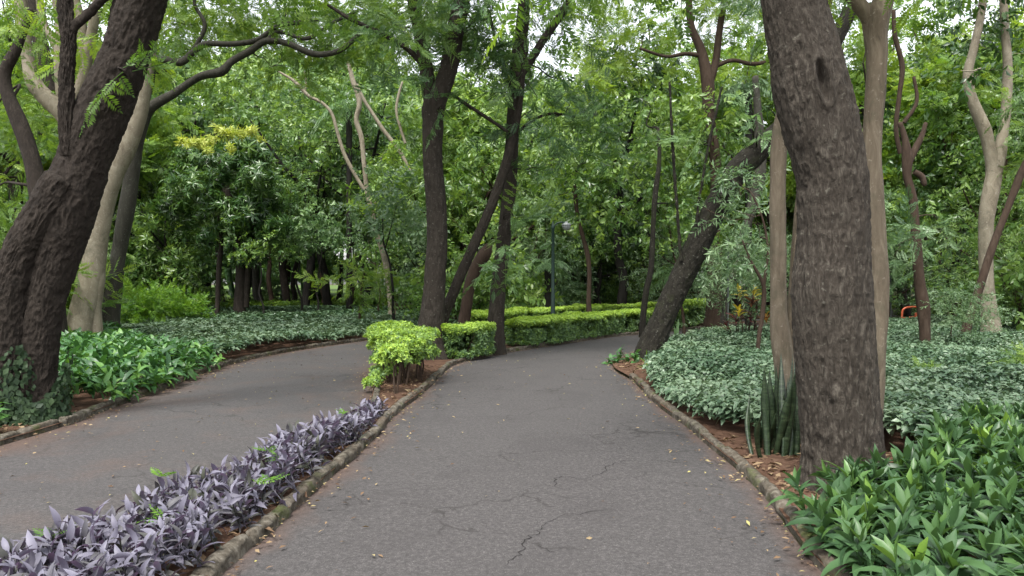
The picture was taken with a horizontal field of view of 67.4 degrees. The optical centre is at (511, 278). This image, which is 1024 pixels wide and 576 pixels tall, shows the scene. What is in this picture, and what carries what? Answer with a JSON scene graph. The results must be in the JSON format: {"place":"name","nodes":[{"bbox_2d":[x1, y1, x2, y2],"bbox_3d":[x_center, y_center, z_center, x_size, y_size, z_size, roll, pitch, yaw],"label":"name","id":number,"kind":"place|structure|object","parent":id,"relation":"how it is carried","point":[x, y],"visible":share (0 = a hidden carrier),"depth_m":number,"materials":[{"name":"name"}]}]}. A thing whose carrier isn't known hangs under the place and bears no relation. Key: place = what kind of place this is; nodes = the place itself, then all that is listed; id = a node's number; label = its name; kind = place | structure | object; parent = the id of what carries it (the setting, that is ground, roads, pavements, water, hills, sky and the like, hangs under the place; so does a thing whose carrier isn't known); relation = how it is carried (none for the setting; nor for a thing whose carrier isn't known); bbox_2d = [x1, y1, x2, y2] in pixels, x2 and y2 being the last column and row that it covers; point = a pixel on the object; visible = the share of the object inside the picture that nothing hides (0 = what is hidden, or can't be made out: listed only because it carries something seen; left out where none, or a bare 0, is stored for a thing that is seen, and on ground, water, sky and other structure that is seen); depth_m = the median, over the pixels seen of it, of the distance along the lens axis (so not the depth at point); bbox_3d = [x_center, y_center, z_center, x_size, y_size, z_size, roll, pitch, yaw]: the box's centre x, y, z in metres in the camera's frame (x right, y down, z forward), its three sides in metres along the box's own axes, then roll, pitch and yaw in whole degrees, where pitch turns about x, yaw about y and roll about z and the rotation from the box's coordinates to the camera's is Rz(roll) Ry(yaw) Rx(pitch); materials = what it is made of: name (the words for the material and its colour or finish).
{"place":"outdoors","nodes":[
{"label":"outdoors","id":0,"kind":"place"},
{"bbox_2d":[0,319,768,550],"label":"path","id":1,"kind":"structure","parent":0,"point":[79,465],"depth_m":7.88,"materials":[{"name":"grey asphalt"}]},
{"bbox_2d":[0,319,733,445],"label":"kerb","id":2,"kind":"structure","parent":1,"relation":"on","point":[79,415],"depth_m":9.54,"materials":[{"name":"concrete"}]},
{"bbox_2d":[0,338,829,575],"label":"fallen leaves","id":3,"kind":"object","parent":1,"relation":"on","point":[589,537],"visible":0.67,"depth_m":6.71,"materials":[{"name":"brown plant"}]},
{"bbox_2d":[0,315,769,440],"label":"bed soil","id":4,"kind":"structure","parent":0,"point":[84,400],"depth_m":15.52,"materials":[{"name":"brown soil"}]},
{"bbox_2d":[0,0,100,332],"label":"dark bent tree","id":5,"kind":"object","parent":4,"relation":"on","point":[17,119],"visible":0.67,"depth_m":16.12,"materials":[{"name":"green plant"}]},
{"bbox_2d":[0,209,148,331],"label":"shrub","id":6,"kind":"object","parent":4,"relation":"on","point":[109,303],"visible":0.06,"depth_m":17.64,"materials":[{"name":"green plant"}]},
{"bbox_2d":[9,0,206,333],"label":"pale barked tree","id":7,"kind":"object","parent":4,"relation":"on","point":[84,316],"visible":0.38,"depth_m":16.86,"materials":[{"name":"beige plant"}]},
{"bbox_2d":[58,320,226,401],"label":"bedding plants","id":8,"kind":"object","parent":4,"relation":"on","point":[108,355],"visible":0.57,"depth_m":11.10,"materials":[{"name":"green plant"}]},
{"bbox_2d":[120,273,194,323],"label":"shrub","id":9,"kind":"object","parent":4,"relation":"on","point":[143,306],"visible":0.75,"depth_m":23.80,"materials":[{"name":"green plant"}]},
{"bbox_2d":[127,277,200,318],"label":"shrub","id":10,"kind":"object","parent":4,"relation":"on","point":[179,314],"visible":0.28,"depth_m":24.96,"materials":[{"name":"green plant"}]},
{"bbox_2d":[0,0,328,424],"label":"leaning tree","id":11,"kind":"object","parent":4,"relation":"on","point":[44,244],"visible":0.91,"depth_m":8.28,"materials":[{"name":"brown plant"}]},
{"bbox_2d":[0,344,75,426],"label":"ivy","id":12,"kind":"object","parent":11,"relation":"attached to","point":[30,412],"visible":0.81,"depth_m":8.17,"materials":[{"name":"green plant"}]},
{"bbox_2d":[106,216,232,308],"bbox_3d":[-14.653,-0.409,31.941,5.714,4.559,4.943,0,0,-12],"label":"shrub","id":13,"kind":"object","parent":4,"relation":"on","point":[189,263],"visible":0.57,"depth_m":31.94,"materials":[{"name":"green plant"}]},
{"bbox_2d":[148,123,298,313],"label":"dome tree","id":14,"kind":"object","parent":4,"relation":"on","point":[199,185],"visible":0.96,"depth_m":28.83,"materials":[{"name":"green plant"}]},
{"bbox_2d":[216,206,307,312],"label":"sapling","id":15,"kind":"object","parent":4,"relation":"on","point":[257,244],"visible":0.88,"depth_m":28.72,"materials":[{"name":"green plant"}]},
{"bbox_2d":[89,0,476,327],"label":"arching tree","id":16,"kind":"object","parent":4,"relation":"on","point":[311,50],"visible":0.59,"depth_m":19.53,"materials":[{"name":"green plant"}]},
{"bbox_2d":[250,172,355,310],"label":"sapling","id":17,"kind":"object","parent":4,"relation":"on","point":[296,219],"visible":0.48,"depth_m":30.76,"materials":[{"name":"green plant"}]},
{"bbox_2d":[278,195,363,309],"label":"sapling","id":18,"kind":"object","parent":4,"relation":"on","point":[332,241],"visible":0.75,"depth_m":30.84,"materials":[{"name":"green plant"}]},
{"bbox_2d":[311,98,376,308],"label":"palm","id":19,"kind":"object","parent":4,"relation":"on","point":[349,124],"visible":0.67,"depth_m":32.89,"materials":[{"name":"green plant"}]},
{"bbox_2d":[279,63,419,314],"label":"pale barked tree","id":20,"kind":"object","parent":4,"relation":"on","point":[393,155],"visible":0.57,"depth_m":26.93,"materials":[{"name":"green plant"}]},
{"bbox_2d":[289,253,410,318],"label":"shrub","id":21,"kind":"object","parent":4,"relation":"on","point":[369,279],"visible":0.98,"depth_m":23.91,"materials":[{"name":"green plant"}]},
{"bbox_2d":[121,304,582,353],"bbox_3d":[-4.599,1.351,27.119,19.721,0.468,24.466,0,0,-23],"label":"ground cover","id":22,"kind":"object","parent":4,"relation":"on","point":[229,328],"visible":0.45,"depth_m":21.79,"materials":[{"name":"green plant"}]},
{"bbox_2d":[340,213,415,310],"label":"sapling","id":23,"kind":"object","parent":4,"relation":"on","point":[367,253],"visible":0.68,"depth_m":29.75,"materials":[{"name":"green plant"}]},
{"bbox_2d":[322,156,449,319],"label":"sapling","id":24,"kind":"object","parent":4,"relation":"on","point":[380,227],"visible":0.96,"depth_m":23.45,"materials":[{"name":"green plant"}]},
{"bbox_2d":[364,207,459,310],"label":"shrub","id":25,"kind":"object","parent":4,"relation":"on","point":[409,255],"visible":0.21,"depth_m":31.15,"materials":[{"name":"green plant"}]},
{"bbox_2d":[0,357,892,575],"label":"fallen leaves","id":26,"kind":"object","parent":4,"relation":"on","point":[202,557],"visible":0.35,"depth_m":6.84,"materials":[{"name":"brown plant"}]},
{"bbox_2d":[381,230,528,321],"bbox_3d":[-1.605,0.132,23.831,4.176,3.332,3.612,0,0,30],"label":"shrub","id":27,"kind":"object","parent":4,"relation":"on","point":[413,295],"visible":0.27,"depth_m":23.50,"materials":[{"name":"green plant"}]},
{"bbox_2d":[367,82,561,256],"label":"woodland tree","id":28,"kind":"object","parent":4,"relation":"on","point":[407,119],"visible":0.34,"depth_m":29.95,"materials":[{"name":"green plant"}]},
{"bbox_2d":[394,206,565,318],"bbox_3d":[-0.919,-0.255,24.748,4.563,4.208,5.274,0,0,-42],"label":"shrub","id":29,"kind":"object","parent":4,"relation":"on","point":[531,298],"visible":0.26,"depth_m":24.05,"materials":[{"name":"green plant"}]},
{"bbox_2d":[411,89,608,304],"bbox_3d":[-0.151,-2.526,29.490,7.556,9.025,7.904,0,0,-29],"label":"woodland tree","id":30,"kind":"object","parent":4,"relation":"on","point":[463,221],"visible":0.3,"depth_m":28.21,"materials":[{"name":"green plant"}]},
{"bbox_2d":[478,180,598,307],"bbox_3d":[0.936,-0.807,26.693,4.900,5.225,4.232,0,0,27],"label":"shrub","id":31,"kind":"object","parent":4,"relation":"on","point":[533,246],"visible":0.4,"depth_m":26.25,"materials":[{"name":"green plant"}]},
{"bbox_2d":[563,218,640,303],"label":"sapling","id":32,"kind":"object","parent":4,"relation":"on","point":[609,249],"visible":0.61,"depth_m":29.80,"materials":[{"name":"green plant"}]},
{"bbox_2d":[496,0,728,304],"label":"woodland tree","id":33,"kind":"object","parent":4,"relation":"on","point":[619,262],"visible":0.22,"depth_m":27.65,"materials":[{"name":"green plant"}]},
{"bbox_2d":[140,320,767,575],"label":"bed soil","id":34,"kind":"structure","parent":0,"point":[226,538],"depth_m":7.04,"materials":[{"name":"brown soil"}]},
{"bbox_2d":[0,396,391,575],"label":"bedding plants","id":35,"kind":"object","parent":34,"relation":"on","point":[121,544],"visible":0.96,"depth_m":4.33,"materials":[{"name":"purple plant"}]},
{"bbox_2d":[361,342,412,393],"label":"shrub","id":36,"kind":"object","parent":34,"relation":"on","point":[388,352],"visible":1,"depth_m":10.37,"materials":[{"name":"green plant"}]},
{"bbox_2d":[363,320,440,384],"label":"shrub","id":37,"kind":"object","parent":34,"relation":"on","point":[416,341],"visible":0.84,"depth_m":11.42,"materials":[{"name":"green plant"}]},
{"bbox_2d":[311,0,571,359],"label":"forked tree","id":38,"kind":"object","parent":34,"relation":"on","point":[437,305],"visible":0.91,"depth_m":14.83,"materials":[{"name":"brown plant"}]},
{"bbox_2d":[441,321,496,359],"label":"hedge","id":39,"kind":"object","parent":34,"relation":"on","point":[459,339],"visible":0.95,"depth_m":15.01,"materials":[{"name":"green plant"}]},
{"bbox_2d":[457,243,492,322],"bbox_3d":[-0.886,0.454,18.196,0.896,2.596,0.325,0,0,0],"label":"broken stump","id":40,"kind":"object","parent":34,"relation":"on","point":[482,256],"visible":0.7,"depth_m":18.08,"materials":[{"name":"brown wood"}]},
{"bbox_2d":[408,0,649,354],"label":"feathery tree","id":41,"kind":"object","parent":34,"relation":"on","point":[499,277],"visible":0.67,"depth_m":15.97,"materials":[{"name":"green plant"}]},
{"bbox_2d":[532,161,608,311],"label":"slender tree","id":42,"kind":"object","parent":34,"relation":"on","point":[588,264],"visible":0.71,"depth_m":22.44,"materials":[{"name":"green plant"}]},
{"bbox_2d":[470,301,696,321],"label":"hedge","id":43,"kind":"object","parent":34,"relation":"on","point":[482,315],"visible":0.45,"depth_m":22.64,"materials":[{"name":"green plant"}]},
{"bbox_2d":[505,307,687,345],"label":"hedge","id":44,"kind":"object","parent":34,"relation":"on","point":[567,326],"visible":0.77,"depth_m":19.22,"materials":[{"name":"green plant"}]},
{"bbox_2d":[0,0,1023,283],"label":"sky","id":45,"kind":"structure","parent":0,"point":[903,45],"materials":[{"name":"white"}]},
{"bbox_2d":[14,284,1015,550],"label":"ground","id":46,"kind":"structure","parent":0,"point":[666,412],"depth_m":13.29,"materials":[{"name":"brown soil"}]},
{"bbox_2d":[0,0,204,224],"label":"woodland tree","id":47,"kind":"object","parent":46,"relation":"on","point":[153,143],"visible":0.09,"depth_m":32.63,"materials":[{"name":"green plant"}]},
{"bbox_2d":[0,0,204,207],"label":"woodland tree","id":48,"kind":"object","parent":46,"relation":"on","point":[160,87],"visible":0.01,"depth_m":35.52,"materials":[{"name":"green plant"}]},
{"bbox_2d":[106,173,224,293],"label":"woodland tree","id":49,"kind":"object","parent":46,"relation":"on","point":[149,228],"visible":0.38,"depth_m":32.48,"materials":[{"name":"green plant"}]},
{"bbox_2d":[155,16,328,174],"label":"woodland tree","id":50,"kind":"object","parent":46,"relation":"on","point":[190,107],"visible":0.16,"depth_m":40.77,"materials":[{"name":"green plant"}]},
{"bbox_2d":[187,86,317,300],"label":"woodland tree","id":51,"kind":"object","parent":46,"relation":"on","point":[255,278],"visible":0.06,"depth_m":43.31,"materials":[{"name":"green plant"}]},
{"bbox_2d":[193,51,373,305],"bbox_3d":[-9.708,-4.321,36.555,9.649,12.727,9.173,0,0,-3],"label":"woodland tree","id":52,"kind":"object","parent":46,"relation":"on","point":[306,293],"visible":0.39,"depth_m":35.24,"materials":[{"name":"green plant"}]},
{"bbox_2d":[212,65,378,301],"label":"woodland tree","id":53,"kind":"object","parent":46,"relation":"on","point":[285,290],"visible":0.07,"depth_m":41.53,"materials":[{"name":"green plant"}]},
{"bbox_2d":[220,46,423,305],"bbox_3d":[-9.360,-4.836,37.446,10.488,13.834,9.971,0,0,22],"label":"woodland tree","id":54,"kind":"object","parent":46,"relation":"on","point":[326,296],"visible":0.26,"depth_m":36.88,"materials":[{"name":"green plant"}]},
{"bbox_2d":[268,122,422,305],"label":"woodland tree","id":55,"kind":"object","parent":46,"relation":"on","point":[334,217],"visible":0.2,"depth_m":36.00,"materials":[{"name":"green plant"}]},
{"bbox_2d":[275,36,424,306],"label":"woodland tree","id":56,"kind":"object","parent":46,"relation":"on","point":[318,150],"visible":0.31,"depth_m":34.15,"materials":[{"name":"green plant"}]},
{"bbox_2d":[345,71,538,271],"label":"woodland tree","id":57,"kind":"object","parent":46,"relation":"on","point":[471,210],"visible":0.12,"depth_m":31.57,"materials":[{"name":"green plant"}]},
{"bbox_2d":[368,2,602,271],"bbox_3d":[-0.472,-6.123,37.518,11.965,16.601,12.585,0,0,40],"label":"woodland tree","id":58,"kind":"object","parent":46,"relation":"on","point":[509,39],"visible":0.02,"depth_m":36.96,"materials":[{"name":"green plant"}]},
{"bbox_2d":[0,17,1021,300],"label":"distant woodland","id":59,"kind":"object","parent":46,"relation":"on","point":[332,269],"visible":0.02,"depth_m":52.53,"materials":[{"name":"green plant"}]},
{"bbox_2d":[528,258,573,314],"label":"palm","id":60,"kind":"object","parent":46,"relation":"on","point":[546,267],"visible":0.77,"depth_m":23.51,"materials":[{"name":"green plant"}]},
{"bbox_2d":[456,42,648,306],"bbox_3d":[1.452,-4.321,34.837,9.173,12.727,9.649,0,0,-19],"label":"woodland tree","id":61,"kind":"object","parent":46,"relation":"on","point":[534,140],"visible":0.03,"depth_m":33.72,"materials":[{"name":"green plant"}]},
{"bbox_2d":[187,295,967,315],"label":"undergrowth","id":62,"kind":"object","parent":46,"relation":"on","point":[278,302],"visible":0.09,"depth_m":39.32,"materials":[{"name":"green plant"}]},
{"bbox_2d":[548,159,649,303],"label":"woodland tree","id":63,"kind":"object","parent":46,"relation":"on","point":[631,230],"visible":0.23,"depth_m":30.89,"materials":[{"name":"green plant"}]},
{"bbox_2d":[520,72,760,336],"bbox_3d":[3.919,-2.443,23.119,7.713,8.398,6.069,0,0,0],"label":"slender tree","id":64,"kind":"object","parent":46,"relation":"on","point":[593,192],"visible":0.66,"depth_m":22.08,"materials":[{"name":"green plant"}]},
{"bbox_2d":[592,250,688,303],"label":"shrub","id":65,"kind":"object","parent":46,"relation":"on","point":[633,283],"visible":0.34,"depth_m":33.66,"materials":[{"name":"green plant"}]},
{"bbox_2d":[574,99,756,301],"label":"woodland tree","id":66,"kind":"object","parent":46,"relation":"on","point":[644,211],"visible":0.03,"depth_m":32.38,"materials":[{"name":"green plant"}]},
{"bbox_2d":[615,170,734,333],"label":"sapling","id":67,"kind":"object","parent":46,"relation":"on","point":[685,226],"visible":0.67,"depth_m":21.79,"materials":[{"name":"green plant"}]},
{"bbox_2d":[618,192,742,301],"bbox_3d":[6.187,-0.807,28.168,4.900,5.225,4.232,0,0,-41],"label":"shrub","id":68,"kind":"object","parent":46,"relation":"on","point":[657,265],"visible":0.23,"depth_m":28.09,"materials":[{"name":"green plant"}]},
{"bbox_2d":[530,0,841,327],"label":"stout tree","id":69,"kind":"object","parent":46,"relation":"on","point":[709,75],"visible":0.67,"depth_m":24.07,"materials":[{"name":"green plant"}]},
{"bbox_2d":[579,0,794,297],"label":"woodland tree","id":70,"kind":"object","parent":46,"relation":"on","point":[680,84],"visible":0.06,"depth_m":37.15,"materials":[{"name":"green plant"}]},
{"bbox_2d":[631,59,791,313],"bbox_3d":[9.840,-4.064,33.486,9.229,12.174,8.774,0,0,13],"label":"woodland tree","id":71,"kind":"object","parent":46,"relation":"on","point":[735,301],"visible":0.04,"depth_m":32.84,"materials":[{"name":"green plant"}]},
{"bbox_2d":[629,373,852,575],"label":"kerb","id":72,"kind":"structure","parent":46,"relation":"on","point":[770,491],"depth_m":6.00,"materials":[{"name":"concrete"}]},
{"bbox_2d":[715,78,772,326],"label":"palm","id":73,"kind":"object","parent":46,"relation":"on","point":[750,96],"visible":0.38,"depth_m":24.90,"materials":[{"name":"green plant"}]},
{"bbox_2d":[653,18,893,298],"bbox_3d":[10.537,-4.449,31.881,9.933,12.875,10.718,0,0,23],"label":"woodland tree","id":74,"kind":"object","parent":46,"relation":"on","point":[759,47],"visible":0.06,"depth_m":31.19,"materials":[{"name":"green plant"}]},
{"bbox_2d":[762,0,1018,316],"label":"woodland tree","id":75,"kind":"object","parent":46,"relation":"on","point":[859,57],"visible":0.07,"depth_m":29.62,"materials":[{"name":"green plant"}]},
{"bbox_2d":[884,179,965,316],"bbox_3d":[13.149,-0.807,26.588,4.232,5.225,4.900,0,0,0],"label":"shrub","id":76,"kind":"object","parent":46,"relation":"on","point":[898,296],"visible":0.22,"depth_m":25.88,"materials":[{"name":"green plant"}]},
{"bbox_2d":[862,0,1023,273],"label":"woodland tree","id":77,"kind":"object","parent":46,"relation":"on","point":[942,32],"visible":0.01,"depth_m":28.73,"materials":[{"name":"green plant"}]},
{"bbox_2d":[882,16,1023,314],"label":"woodland tree","id":78,"kind":"object","parent":46,"relation":"on","point":[908,95],"visible":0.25,"depth_m":25.71,"materials":[{"name":"green plant"}]},
{"bbox_2d":[905,0,1023,245],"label":"woodland tree","id":79,"kind":"object","parent":46,"relation":"on","point":[1014,46],"visible":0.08,"depth_m":24.79,"materials":[{"name":"green plant"}]},
{"bbox_2d":[222,324,821,575],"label":"path","id":80,"kind":"structure","parent":0,"point":[538,439],"depth_m":5.62,"materials":[{"name":"grey asphalt"}]},
{"bbox_2d":[189,321,769,575],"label":"kerb","id":81,"kind":"structure","parent":80,"relation":"on","point":[234,550],"depth_m":5.73,"materials":[{"name":"concrete"}]},
{"bbox_2d":[613,343,1015,575],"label":"bed soil","id":82,"kind":"structure","parent":0,"point":[725,429],"depth_m":7.30,"materials":[{"name":"brown soil"}]},
{"bbox_2d":[675,242,788,333],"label":"shrub","id":83,"kind":"object","parent":82,"relation":"on","point":[707,291],"visible":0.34,"depth_m":21.13,"materials":[{"name":"green plant"}]},
{"bbox_2d":[482,0,988,494],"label":"ridged tree","id":84,"kind":"object","parent":82,"relation":"on","point":[840,414],"visible":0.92,"depth_m":5.48,"materials":[{"name":"brown plant"}]},
{"bbox_2d":[687,154,791,348],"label":"slender tree","id":85,"kind":"object","parent":82,"relation":"on","point":[722,177],"visible":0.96,"depth_m":13.99,"materials":[{"name":"green plant"}]},
{"bbox_2d":[695,221,791,332],"bbox_3d":[6.062,0.210,17.412,3.370,3.652,3.539,0,0,-39],"label":"shrub","id":86,"kind":"object","parent":82,"relation":"on","point":[734,291],"visible":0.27,"depth_m":17.31,"materials":[{"name":"green plant"}]},
{"bbox_2d":[631,0,860,359],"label":"leaning tree","id":87,"kind":"object","parent":82,"relation":"on","point":[755,152],"visible":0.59,"depth_m":14.79,"materials":[{"name":"brown plant"}]},
{"bbox_2d":[719,59,775,327],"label":"vine clad tree","id":88,"kind":"object","parent":82,"relation":"on","point":[758,126],"visible":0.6,"depth_m":21.41,"materials":[{"name":"green plant"}]},
{"bbox_2d":[745,354,800,457],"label":"snake plant","id":89,"kind":"object","parent":82,"relation":"on","point":[779,407],"visible":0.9,"depth_m":6.76,"materials":[{"name":"green plant"}]},
{"bbox_2d":[769,0,831,386],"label":"tan tree","id":90,"kind":"object","parent":82,"relation":"on","point":[781,332],"visible":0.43,"depth_m":7.44,"materials":[{"name":"brown plant"}]},
{"bbox_2d":[639,313,1023,439],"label":"ground cover","id":91,"kind":"object","parent":82,"relation":"on","point":[720,382],"visible":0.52,"depth_m":10.23,"materials":[{"name":"green plant"}]},
{"bbox_2d":[846,0,893,412],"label":"tan tree","id":92,"kind":"object","parent":82,"relation":"on","point":[874,21],"visible":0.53,"depth_m":6.82,"materials":[{"name":"brown plant"}]},
{"bbox_2d":[765,399,1023,575],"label":"bedding plants","id":93,"kind":"object","parent":82,"relation":"on","point":[946,492],"visible":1,"depth_m":4.32,"materials":[{"name":"green plant"}]},
{"bbox_2d":[884,9,963,342],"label":"broken tree","id":94,"kind":"object","parent":82,"relation":"on","point":[909,154],"visible":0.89,"depth_m":15.22,"materials":[{"name":"brown plant"}]},
{"bbox_2d":[882,19,1023,316],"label":"woodland tree","id":95,"kind":"object","parent":82,"relation":"on","point":[954,167],"visible":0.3,"depth_m":25.15,"materials":[{"name":"green plant"}]},
{"bbox_2d":[885,67,1023,319],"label":"woodland tree","id":96,"kind":"object","parent":82,"relation":"on","point":[949,199],"visible":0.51,"depth_m":23.71,"materials":[{"name":"green plant"}]},
{"bbox_2d":[893,176,1023,315],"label":"shrub","id":97,"kind":"object","parent":82,"relation":"on","point":[927,263],"visible":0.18,"depth_m":24.55,"materials":[{"name":"green plant"}]},
{"bbox_2d":[900,164,1023,318],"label":"shrub","id":98,"kind":"object","parent":82,"relation":"on","point":[960,270],"visible":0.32,"depth_m":21.70,"materials":[{"name":"green plant"}]},
{"bbox_2d":[914,273,1018,344],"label":"shrub","id":99,"kind":"object","parent":82,"relation":"on","point":[975,316],"visible":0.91,"depth_m":15.30,"materials":[{"name":"green plant"}]},
{"bbox_2d":[921,0,1023,332],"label":"pale barked tree","id":100,"kind":"object","parent":82,"relation":"on","point":[994,157],"visible":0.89,"depth_m":18.41,"materials":[{"name":"beige plant"}]},
{"bbox_2d":[943,189,1023,325],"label":"shrub","id":101,"kind":"object","parent":82,"relation":"on","point":[1018,309],"visible":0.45,"depth_m":19.92,"materials":[{"name":"green plant"}]},
{"bbox_2d":[949,208,1023,330],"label":"shrub","id":102,"kind":"object","parent":82,"relation":"on","point":[1016,278],"visible":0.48,"depth_m":19.77,"materials":[{"name":"green plant"}]},
{"bbox_2d":[960,58,1023,332],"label":"slanting tree","id":103,"kind":"object","parent":82,"relation":"on","point":[997,233],"visible":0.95,"depth_m":16.95,"materials":[{"name":"brown plant"}]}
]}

